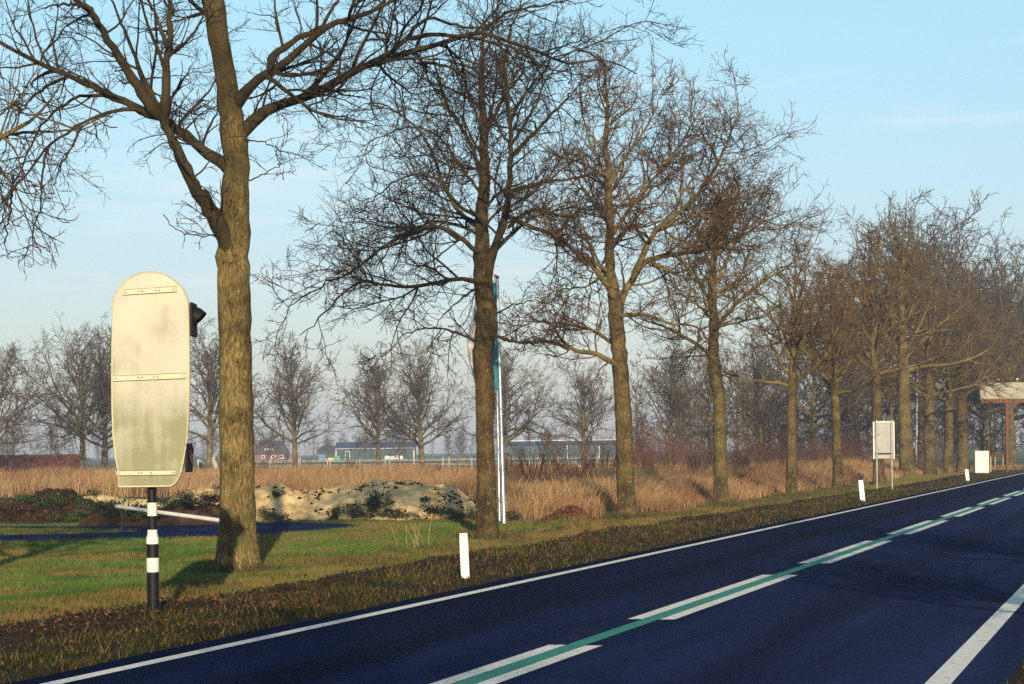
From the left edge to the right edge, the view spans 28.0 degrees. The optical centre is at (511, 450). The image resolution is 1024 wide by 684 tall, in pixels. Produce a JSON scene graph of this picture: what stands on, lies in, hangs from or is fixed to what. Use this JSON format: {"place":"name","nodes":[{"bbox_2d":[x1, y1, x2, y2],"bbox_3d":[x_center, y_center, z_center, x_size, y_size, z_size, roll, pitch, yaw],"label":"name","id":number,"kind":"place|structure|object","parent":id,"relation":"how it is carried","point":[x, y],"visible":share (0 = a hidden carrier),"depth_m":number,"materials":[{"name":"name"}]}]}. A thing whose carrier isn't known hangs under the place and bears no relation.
{"place":"outdoors","nodes":[
{"label":"outdoors","id":0,"kind":"place"},
{"bbox_2d":[0,522,358,541],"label":"driveway","id":1,"kind":"structure","parent":0,"point":[200,530],"depth_m":50.85,"materials":[{"name":"asphalt"}]},
{"bbox_2d":[115,505,218,531],"bbox_3d":[-7.973,1.701,49.018,4.583,0.793,0.188,-1,0,42],"label":"barrier boom","id":2,"kind":"object","parent":1,"relation":"on","point":[189,516],"visible":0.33,"depth_m":49.17,"materials":[{"name":"white paint"}]},
{"bbox_2d":[467,303,476,380],"bbox_3d":[-0.814,-2.987,55.548,0.787,2.407,0.159,-1,0,0],"label":"banner","id":3,"kind":"object","parent":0,"point":[470,345],"visible":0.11,"depth_m":55.50,"materials":[{"name":"white fabric"}]},
{"bbox_2d":[0,447,1023,683],"bbox_3d":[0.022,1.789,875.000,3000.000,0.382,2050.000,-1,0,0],"label":"ground","id":4,"kind":"structure","parent":0,"point":[1020,460],"depth_m":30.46,"materials":[{"name":"plant"}]},
{"bbox_2d":[1,411,38,454],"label":"tree","id":5,"kind":"object","parent":4,"relation":"on","point":[13,450],"visible":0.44,"depth_m":299.98,"materials":[{"name":"grey plant"}]},
{"bbox_2d":[0,339,62,457],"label":"tree","id":6,"kind":"object","parent":4,"relation":"on","point":[7,368],"visible":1,"depth_m":149.24,"materials":[{"name":"brown plant"}]},
{"bbox_2d":[0,350,64,465],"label":"tree","id":7,"kind":"object","parent":4,"relation":"on","point":[20,436],"visible":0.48,"depth_m":169.44,"materials":[{"name":"brown plant"}]},
{"bbox_2d":[0,453,79,473],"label":"beech hedge","id":8,"kind":"object","parent":4,"relation":"on","point":[41,459],"visible":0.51,"depth_m":196.01,"materials":[{"name":"brown plant"}]},
{"bbox_2d":[38,418,63,454],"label":"tree","id":9,"kind":"object","parent":4,"relation":"on","point":[50,443],"visible":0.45,"depth_m":319.92,"materials":[{"name":"grey plant"}]},
{"bbox_2d":[0,490,115,523],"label":"soil heap","id":10,"kind":"object","parent":4,"relation":"on","point":[45,510],"visible":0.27,"depth_m":58.17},
{"bbox_2d":[0,500,47,511],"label":"weed clump","id":11,"kind":"object","parent":10,"relation":"on","point":[13,504],"visible":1,"depth_m":58.01,"materials":[{"name":"green plant"}]},
{"bbox_2d":[19,492,69,506],"bbox_3d":[-13.297,1.392,58.445,1.416,0.453,1.482,-1,0,-13],"label":"weed clump","id":12,"kind":"object","parent":10,"relation":"on","point":[54,498],"visible":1,"depth_m":58.18,"materials":[{"name":"green plant"}]},
{"bbox_2d":[0,487,119,525],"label":"soil crumbs","id":13,"kind":"object","parent":10,"relation":"on","point":[51,511],"visible":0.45,"depth_m":58.09,"materials":[{"name":"soil"}]},
{"bbox_2d":[0,34,117,253],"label":"oak tree","id":14,"kind":"object","parent":4,"relation":"on","point":[11,132],"visible":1,"depth_m":24.31,"materials":[{"name":"brown plant"}]},
{"bbox_2d":[7,311,112,471],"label":"tree","id":15,"kind":"object","parent":4,"relation":"on","point":[80,432],"visible":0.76,"depth_m":163.77,"materials":[{"name":"brown plant"}]},
{"bbox_2d":[39,508,90,521],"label":"weed clump","id":16,"kind":"object","parent":4,"relation":"on","point":[74,516],"visible":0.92,"depth_m":57.65,"materials":[{"name":"green plant"}]},
{"bbox_2d":[46,312,112,471],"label":"tree","id":17,"kind":"object","parent":4,"relation":"on","point":[104,453],"visible":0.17,"depth_m":171.71,"materials":[{"name":"brown plant"}]},
{"bbox_2d":[83,495,161,507],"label":"sand heap","id":18,"kind":"object","parent":4,"relation":"on","point":[98,497],"visible":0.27,"depth_m":67.15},
{"bbox_2d":[78,503,219,525],"bbox_3d":[-9.598,1.742,56.359,4.119,0.686,3.250,-1,0,0],"label":"soil heap","id":19,"kind":"object","parent":4,"relation":"on","point":[206,510],"visible":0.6,"depth_m":55.32,"materials":[{"name":"soil"}]},
{"bbox_2d":[67,489,135,509],"bbox_3d":[-11.148,1.318,55.824,1.901,0.625,1.274,-1,0,-11],"label":"weed clump","id":20,"kind":"object","parent":19,"relation":"on","point":[104,504],"visible":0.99,"depth_m":55.76,"materials":[{"name":"green plant"}]},
{"bbox_2d":[94,501,157,517],"bbox_3d":[-10.365,1.606,55.609,1.335,0.483,1.500,-1,0,23],"label":"weed clump","id":21,"kind":"object","parent":19,"relation":"on","point":[124,510],"visible":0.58,"depth_m":55.41,"materials":[{"name":"green plant"}]},
{"bbox_2d":[118,504,170,519],"bbox_3d":[-9.621,1.622,55.567,1.211,0.519,2.260,-1,0,34],"label":"weed clump","id":22,"kind":"object","parent":19,"relation":"on","point":[141,514],"visible":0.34,"depth_m":55.29,"materials":[{"name":"green plant"}]},
{"bbox_2d":[144,489,203,506],"bbox_3d":[-9.110,1.272,55.942,1.804,0.589,1.129,-1,0,0],"label":"weed clump","id":23,"kind":"object","parent":19,"relation":"on","point":[174,503],"visible":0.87,"depth_m":55.79,"materials":[{"name":"green plant"}]},
{"bbox_2d":[173,483,219,505],"bbox_3d":[-8.350,1.194,55.744,1.420,0.655,1.756,-1,0,0],"label":"weed clump","id":24,"kind":"object","parent":19,"relation":"on","point":[214,498],"visible":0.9,"depth_m":55.75,"materials":[{"name":"green plant"}]},
{"bbox_2d":[111,271,206,613],"bbox_3d":[-4.129,0.054,24.186,1.101,4.307,0.384,-1,0,0],"label":"warning sign","id":25,"kind":"object","parent":4,"relation":"on","point":[156,318],"visible":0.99,"depth_m":24.02,"materials":[{"name":"metal"}]},
{"bbox_2d":[193,423,219,463],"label":"tree","id":26,"kind":"object","parent":4,"relation":"on","point":[214,445],"visible":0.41,"depth_m":329.73,"materials":[{"name":"grey plant"}]},
{"bbox_2d":[197,457,219,471],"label":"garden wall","id":27,"kind":"structure","parent":4,"relation":"on","point":[215,462],"depth_m":186.00,"materials":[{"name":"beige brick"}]},
{"bbox_2d":[188,316,309,469],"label":"tree","id":28,"kind":"object","parent":4,"relation":"on","point":[211,389],"visible":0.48,"depth_m":169.97,"materials":[{"name":"brown plant"}]},
{"bbox_2d":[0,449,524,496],"bbox_3d":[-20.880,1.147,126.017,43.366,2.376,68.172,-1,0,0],"label":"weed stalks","id":29,"kind":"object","parent":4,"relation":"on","point":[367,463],"visible":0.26,"depth_m":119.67,"materials":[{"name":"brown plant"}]},
{"bbox_2d":[254,441,289,460],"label":"brick house","id":30,"kind":"structure","parent":4,"relation":"on","point":[260,456],"depth_m":520.09,"materials":[{"name":"tile"}]},
{"bbox_2d":[255,418,291,463],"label":"tree","id":31,"kind":"object","parent":4,"relation":"on","point":[274,446],"visible":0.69,"depth_m":379.92,"materials":[{"name":"grey plant"}]},
{"bbox_2d":[257,505,293,521],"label":"weed clump","id":32,"kind":"object","parent":4,"relation":"on","point":[269,514],"visible":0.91,"depth_m":57.13,"materials":[{"name":"green plant"}]},
{"bbox_2d":[253,329,351,466],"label":"tree","id":33,"kind":"object","parent":4,"relation":"on","point":[287,379],"visible":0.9,"depth_m":177.87,"materials":[{"name":"brown plant"}]},
{"bbox_2d":[160,478,476,521],"bbox_3d":[-5.513,1.411,59.506,9.612,1.173,5.000,-1,0,0],"label":"sand heap","id":34,"kind":"object","parent":4,"relation":"on","point":[406,496],"visible":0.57,"depth_m":58.31,"materials":[{"name":"sand"}]},
{"bbox_2d":[255,480,475,520],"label":"soil clods","id":35,"kind":"object","parent":34,"relation":"on","point":[372,515],"visible":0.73,"depth_m":58.53,"materials":[{"name":"soil"}]},
{"bbox_2d":[353,482,394,512],"bbox_3d":[-3.879,1.328,57.693,1.171,0.881,1.159,-1,0,0],"label":"weed clump","id":36,"kind":"object","parent":34,"relation":"on","point":[373,501],"visible":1,"depth_m":57.67,"materials":[{"name":"green plant"}]},
{"bbox_2d":[417,499,457,514],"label":"weed clump","id":37,"kind":"object","parent":34,"relation":"on","point":[437,510],"visible":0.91,"depth_m":57.45,"materials":[{"name":"green plant"}]},
{"bbox_2d":[314,430,337,459],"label":"tree","id":38,"kind":"object","parent":4,"relation":"on","point":[327,444],"visible":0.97,"depth_m":419.93,"materials":[{"name":"grey plant"}]},
{"bbox_2d":[0,424,679,461],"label":"woods","id":39,"kind":"object","parent":4,"relation":"on","point":[97,454],"visible":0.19,"depth_m":731.81,"materials":[{"name":"grey plant"}]},
{"bbox_2d":[326,502,370,518],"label":"weed clump","id":40,"kind":"object","parent":4,"relation":"on","point":[359,513],"visible":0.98,"depth_m":57.30,"materials":[{"name":"green plant"}]},
{"bbox_2d":[0,0,704,571],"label":"oak tree","id":41,"kind":"object","parent":4,"relation":"on","point":[230,228],"visible":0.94,"depth_m":33.07,"materials":[{"name":"brown plant"}]},
{"bbox_2d":[354,426,384,461],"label":"tree","id":42,"kind":"object","parent":4,"relation":"on","point":[364,452],"visible":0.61,"depth_m":399.95,"materials":[{"name":"grey plant"}]},
{"bbox_2d":[335,441,416,459],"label":"green barn","id":43,"kind":"structure","parent":4,"relation":"on","point":[348,448],"depth_m":520.00,"materials":[{"name":"metal"}]},
{"bbox_2d":[321,341,434,464],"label":"tree","id":44,"kind":"object","parent":4,"relation":"on","point":[372,417],"visible":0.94,"depth_m":179.34,"materials":[{"name":"brown plant"}]},
{"bbox_2d":[369,505,435,519],"bbox_3d":[-3.056,1.706,57.243,2.083,0.503,1.033,-1,0,10],"label":"weed clump","id":45,"kind":"object","parent":4,"relation":"on","point":[395,515],"visible":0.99,"depth_m":57.33,"materials":[{"name":"green plant"}]},
{"bbox_2d":[350,326,475,466],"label":"tree","id":46,"kind":"object","parent":4,"relation":"on","point":[419,429],"visible":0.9,"depth_m":181.40,"materials":[{"name":"brown plant"}]},
{"bbox_2d":[255,456,597,466],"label":"rail fence","id":47,"kind":"object","parent":4,"relation":"on","point":[406,459],"visible":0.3,"depth_m":234.92,"materials":[{"name":"metal"}]},
{"bbox_2d":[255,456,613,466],"bbox_3d":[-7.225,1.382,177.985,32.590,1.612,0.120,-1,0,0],"label":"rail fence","id":48,"kind":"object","parent":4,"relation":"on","point":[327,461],"visible":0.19,"depth_m":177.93,"materials":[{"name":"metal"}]},
{"bbox_2d":[0,497,883,672],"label":"fallen leaves","id":49,"kind":"object","parent":4,"relation":"on","point":[214,597],"visible":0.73,"depth_m":28.81,"materials":[{"name":"plant"}]},
{"bbox_2d":[250,0,647,538],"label":"oak tree","id":50,"kind":"object","parent":4,"relation":"on","point":[484,256],"visible":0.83,"depth_m":44.30,"materials":[{"name":"brown plant"}]},
{"bbox_2d":[439,500,476,519],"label":"weed clump","id":51,"kind":"object","parent":4,"relation":"on","point":[473,514],"visible":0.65,"depth_m":57.01,"materials":[{"name":"green plant"}]},
{"bbox_2d":[449,423,476,461],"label":"tree","id":52,"kind":"object","parent":4,"relation":"on","point":[461,441],"visible":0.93,"depth_m":359.84,"materials":[{"name":"grey plant"}]},
{"bbox_2d":[459,533,469,578],"bbox_3d":[-0.713,1.692,31.053,0.133,0.891,0.071,-3,0,0],"label":"marker post","id":53,"kind":"object","parent":4,"relation":"on","point":[464,552],"visible":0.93,"depth_m":31.02,"materials":[{"name":"white plastic"}]},
{"bbox_2d":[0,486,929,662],"bbox_3d":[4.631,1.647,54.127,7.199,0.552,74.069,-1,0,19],"label":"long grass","id":54,"kind":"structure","parent":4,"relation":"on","point":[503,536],"depth_m":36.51,"materials":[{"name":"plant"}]},
{"bbox_2d":[0,473,977,643],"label":"earth crumbs","id":55,"kind":"object","parent":4,"relation":"on","point":[4,630],"visible":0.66,"depth_m":28.22,"materials":[{"name":"soil"}]},
{"bbox_2d":[494,274,500,521],"bbox_3d":[-0.393,-1.306,55.247,0.090,6.890,0.090,-1,0,0],"label":"flagpole","id":56,"kind":"object","parent":4,"relation":"on","point":[498,463],"visible":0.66,"depth_m":55.22,"materials":[{"name":"silver metal"}]},
{"bbox_2d":[495,275,506,523],"bbox_3d":[-0.289,-1.200,52.655,0.130,6.594,0.130,-2,0,0],"label":"flagpole","id":57,"kind":"object","parent":4,"relation":"on","point":[504,520],"visible":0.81,"depth_m":52.62,"materials":[{"name":"silver metal"}]},
{"bbox_2d":[493,283,498,389],"bbox_3d":[-0.633,-2.939,52.679,0.632,2.774,0.066,-1,0,-3],"label":"banner","id":58,"kind":"object","parent":57,"relation":"hanging from","point":[495,367],"visible":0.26,"depth_m":52.66,"materials":[{"name":"fabric"}]},
{"bbox_2d":[0,456,1023,520],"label":"dry grass","id":59,"kind":"structure","parent":4,"relation":"on","point":[664,489],"depth_m":88.70,"materials":[{"name":"plant"}]},
{"bbox_2d":[446,347,590,466],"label":"tree","id":60,"kind":"object","parent":4,"relation":"on","point":[506,368],"visible":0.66,"depth_m":177.14,"materials":[{"name":"brown plant"}]},
{"bbox_2d":[504,425,557,482],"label":"bare shrub","id":61,"kind":"object","parent":4,"relation":"on","point":[527,463],"visible":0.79,"depth_m":83.82,"materials":[{"name":"brown plant"}]},
{"bbox_2d":[536,411,575,474],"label":"bare shrub","id":62,"kind":"object","parent":4,"relation":"on","point":[555,457],"visible":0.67,"depth_m":99.84,"materials":[{"name":"brown plant"}]},
{"bbox_2d":[507,439,615,458],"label":"long barn","id":63,"kind":"structure","parent":4,"relation":"on","point":[529,448],"depth_m":470.00,"materials":[{"name":"grey"}]},
{"bbox_2d":[538,443,598,481],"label":"bare shrub","id":64,"kind":"object","parent":4,"relation":"on","point":[575,468],"visible":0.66,"depth_m":77.97,"materials":[{"name":"brown plant"}]},
{"bbox_2d":[539,505,601,522],"bbox_3d":[1.417,1.561,50.252,1.534,0.519,2.757,-1,0,0],"label":"leaf pile","id":65,"kind":"object","parent":4,"relation":"on","point":[573,510],"visible":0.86,"depth_m":49.62,"materials":[{"name":"brown plant"}]},
{"bbox_2d":[532,353,615,464],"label":"tree","id":66,"kind":"object","parent":4,"relation":"on","point":[582,417],"visible":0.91,"depth_m":177.91,"materials":[{"name":"brown plant"}]},
{"bbox_2d":[578,438,612,472],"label":"bare shrub","id":67,"kind":"object","parent":4,"relation":"on","point":[591,461],"visible":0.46,"depth_m":94.83,"materials":[{"name":"brown plant"}]},
{"bbox_2d":[581,411,615,476],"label":"bare shrub","id":68,"kind":"object","parent":4,"relation":"on","point":[607,453],"visible":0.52,"depth_m":87.93,"materials":[{"name":"brown plant"}]},
{"bbox_2d":[633,440,663,473],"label":"bare shrub","id":69,"kind":"object","parent":4,"relation":"on","point":[651,464],"visible":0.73,"depth_m":95.91,"materials":[{"name":"brown plant"}]},
{"bbox_2d":[462,18,845,516],"bbox_3d":[4.026,-4.896,55.912,11.073,13.759,6.095,-1,0,0],"label":"oak tree","id":70,"kind":"object","parent":4,"relation":"on","point":[626,493],"visible":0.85,"depth_m":55.42,"materials":[{"name":"brown plant"}]},
{"bbox_2d":[651,412,693,472],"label":"bare shrub","id":71,"kind":"object","parent":4,"relation":"on","point":[671,458],"visible":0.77,"depth_m":104.00,"materials":[{"name":"brown plant"}]},
{"bbox_2d":[627,332,725,460],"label":"tree","id":72,"kind":"object","parent":4,"relation":"on","point":[673,408],"visible":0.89,"depth_m":164.24,"materials":[{"name":"brown plant"}]},
{"bbox_2d":[685,437,713,471],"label":"bare shrub","id":73,"kind":"object","parent":4,"relation":"on","point":[695,461],"visible":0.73,"depth_m":100.01,"materials":[{"name":"brown plant"}]},
{"bbox_2d":[606,164,807,504],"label":"oak tree","id":74,"kind":"object","parent":4,"relation":"on","point":[720,492],"visible":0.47,"depth_m":66.76,"materials":[{"name":"brown plant"}]},
{"bbox_2d":[638,337,782,461],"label":"tree","id":75,"kind":"object","parent":4,"relation":"on","point":[710,424],"visible":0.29,"depth_m":169.93,"materials":[{"name":"brown plant"}]},
{"bbox_2d":[728,440,758,468],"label":"bare shrub","id":76,"kind":"object","parent":4,"relation":"on","point":[743,460],"visible":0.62,"depth_m":109.86,"materials":[{"name":"brown plant"}]},
{"bbox_2d":[707,310,845,462],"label":"tree","id":77,"kind":"object","parent":4,"relation":"on","point":[758,391],"visible":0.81,"depth_m":148.80,"materials":[{"name":"brown plant"}]},
{"bbox_2d":[676,214,881,494],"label":"oak tree","id":78,"kind":"object","parent":4,"relation":"on","point":[793,344],"visible":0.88,"depth_m":77.56,"materials":[{"name":"brown plant"}]},
{"bbox_2d":[606,414,956,473],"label":"bramble thicket","id":79,"kind":"object","parent":4,"relation":"on","point":[850,450],"visible":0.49,"depth_m":123.14,"materials":[{"name":"brown plant"}]},
{"bbox_2d":[613,341,1023,465],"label":"woodland","id":80,"kind":"object","parent":4,"relation":"on","point":[1000,429],"visible":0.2,"depth_m":201.35,"materials":[{"name":"brown plant"}]},
{"bbox_2d":[734,300,921,460],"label":"tree","id":81,"kind":"object","parent":4,"relation":"on","point":[814,389],"visible":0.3,"depth_m":164.79,"materials":[{"name":"brown plant"}]},
{"bbox_2d":[756,250,906,489],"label":"oak tree","id":82,"kind":"object","parent":4,"relation":"on","point":[837,479],"visible":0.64,"depth_m":87.29,"materials":[{"name":"brown plant"}]},
{"bbox_2d":[798,293,914,455],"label":"tree","id":83,"kind":"object","parent":4,"relation":"on","point":[861,403],"visible":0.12,"depth_m":169.92,"materials":[{"name":"brown plant"}]},
{"bbox_2d":[761,234,984,450],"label":"tree","id":84,"kind":"object","parent":4,"relation":"on","point":[890,413],"visible":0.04,"depth_m":177.92,"materials":[{"name":"brown plant"}]},
{"bbox_2d":[789,204,967,484],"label":"oak tree","id":85,"kind":"object","parent":4,"relation":"on","point":[877,393],"visible":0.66,"depth_m":101.59,"materials":[{"name":"brown plant"}]},
{"bbox_2d":[873,420,894,488],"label":"steel sign","id":86,"kind":"object","parent":4,"relation":"on","point":[883,440],"visible":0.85,"depth_m":89.08,"materials":[{"name":"metal"}]},
{"bbox_2d":[803,185,1023,461],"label":"tree","id":87,"kind":"object","parent":4,"relation":"on","point":[934,238],"visible":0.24,"depth_m":189.61,"materials":[{"name":"brown plant"}]},
{"bbox_2d":[814,203,1023,462],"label":"tree","id":88,"kind":"object","parent":4,"relation":"on","point":[955,246],"visible":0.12,"depth_m":194.00,"materials":[{"name":"brown plant"}]},
{"bbox_2d":[827,198,1014,476],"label":"oak tree","id":89,"kind":"object","parent":4,"relation":"on","point":[906,454],"visible":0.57,"depth_m":122.56,"materials":[{"name":"brown plant"}]},
{"bbox_2d":[909,347,934,458],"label":"birch tree","id":90,"kind":"object","parent":4,"relation":"on","point":[913,403],"visible":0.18,"depth_m":159.99,"materials":[{"name":"brown plant"}]},
{"bbox_2d":[842,245,1023,474],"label":"oak tree","id":91,"kind":"object","parent":4,"relation":"on","point":[930,466],"visible":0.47,"depth_m":132.74,"materials":[{"name":"brown plant"}]},
{"bbox_2d":[880,285,1001,473],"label":"oak tree","id":92,"kind":"object","parent":4,"relation":"on","point":[948,462],"visible":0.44,"depth_m":138.08,"materials":[{"name":"brown plant"}]},
{"bbox_2d":[880,244,1023,472],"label":"oak tree","id":93,"kind":"object","parent":4,"relation":"on","point":[962,463],"visible":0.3,"depth_m":140.68,"materials":[{"name":"brown plant"}]},
{"bbox_2d":[893,254,1023,465],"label":"tree","id":94,"kind":"object","parent":4,"relation":"on","point":[985,418],"visible":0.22,"depth_m":183.91,"materials":[{"name":"brown plant"}]},
{"bbox_2d":[973,451,988,473],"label":"utility cabinet","id":95,"kind":"object","parent":4,"relation":"on","point":[981,461],"visible":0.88,"depth_m":134.83,"materials":[{"name":"metal"}]},
{"bbox_2d":[943,207,1023,463],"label":"tree","id":96,"kind":"object","parent":4,"relation":"on","point":[1002,262],"visible":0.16,"depth_m":199.07,"materials":[{"name":"brown plant"}]},
{"bbox_2d":[969,423,1004,462],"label":"young beech","id":97,"kind":"object","parent":4,"relation":"on","point":[987,446],"visible":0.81,"depth_m":151.87,"materials":[{"name":"brown plant"}]},
{"bbox_2d":[966,264,1023,439],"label":"tree","id":98,"kind":"object","parent":4,"relation":"on","point":[1022,290],"visible":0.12,"depth_m":188.64,"materials":[{"name":"brown plant"}]},
{"bbox_2d":[971,308,1023,464],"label":"oak tree","id":99,"kind":"object","parent":4,"relation":"on","point":[1012,445],"visible":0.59,"depth_m":176.05,"materials":[{"name":"brown plant"}]},
{"bbox_2d":[973,378,1023,471],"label":"roadside canopy","id":100,"kind":"object","parent":4,"relation":"on","point":[1016,396],"visible":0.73,"depth_m":141.22,"materials":[{"name":"beige metal"}]},
{"bbox_2d":[0,0,1023,457],"label":"sky","id":101,"kind":"structure","parent":0,"point":[903,95],"materials":[{"name":"blue"}]},
{"bbox_2d":[7,472,1023,683],"bbox_3d":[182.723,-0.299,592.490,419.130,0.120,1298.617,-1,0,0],"label":"road","id":102,"kind":"structure","parent":0,"point":[922,606],"depth_m":22.24,"materials":[{"name":"asphalt"}]},
{"bbox_2d":[42,473,1022,683],"bbox_3d":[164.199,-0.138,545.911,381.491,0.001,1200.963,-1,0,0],"label":"edge line","id":103,"kind":"object","parent":102,"relation":"on","point":[93,674],"visible":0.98,"depth_m":23.64,"materials":[{"name":"white paint"}]},
{"bbox_2d":[431,491,1023,683],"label":"dashes","id":104,"kind":"object","parent":102,"relation":"on","point":[514,673],"visible":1,"depth_m":23.64,"materials":[{"name":"white paint"}]},
{"bbox_2d":[452,490,1023,683],"bbox_3d":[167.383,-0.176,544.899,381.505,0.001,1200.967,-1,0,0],"label":"stripe","id":105,"kind":"object","parent":102,"relation":"on","point":[526,662],"visible":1,"depth_m":22.86,"materials":[{"name":"green paint"}]},
{"bbox_2d":[925,584,1023,683],"bbox_3d":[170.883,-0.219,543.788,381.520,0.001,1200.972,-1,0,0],"label":"edge line","id":106,"kind":"object","parent":102,"relation":"on","point":[950,670],"visible":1,"depth_m":19.41,"materials":[{"name":"white paint"}]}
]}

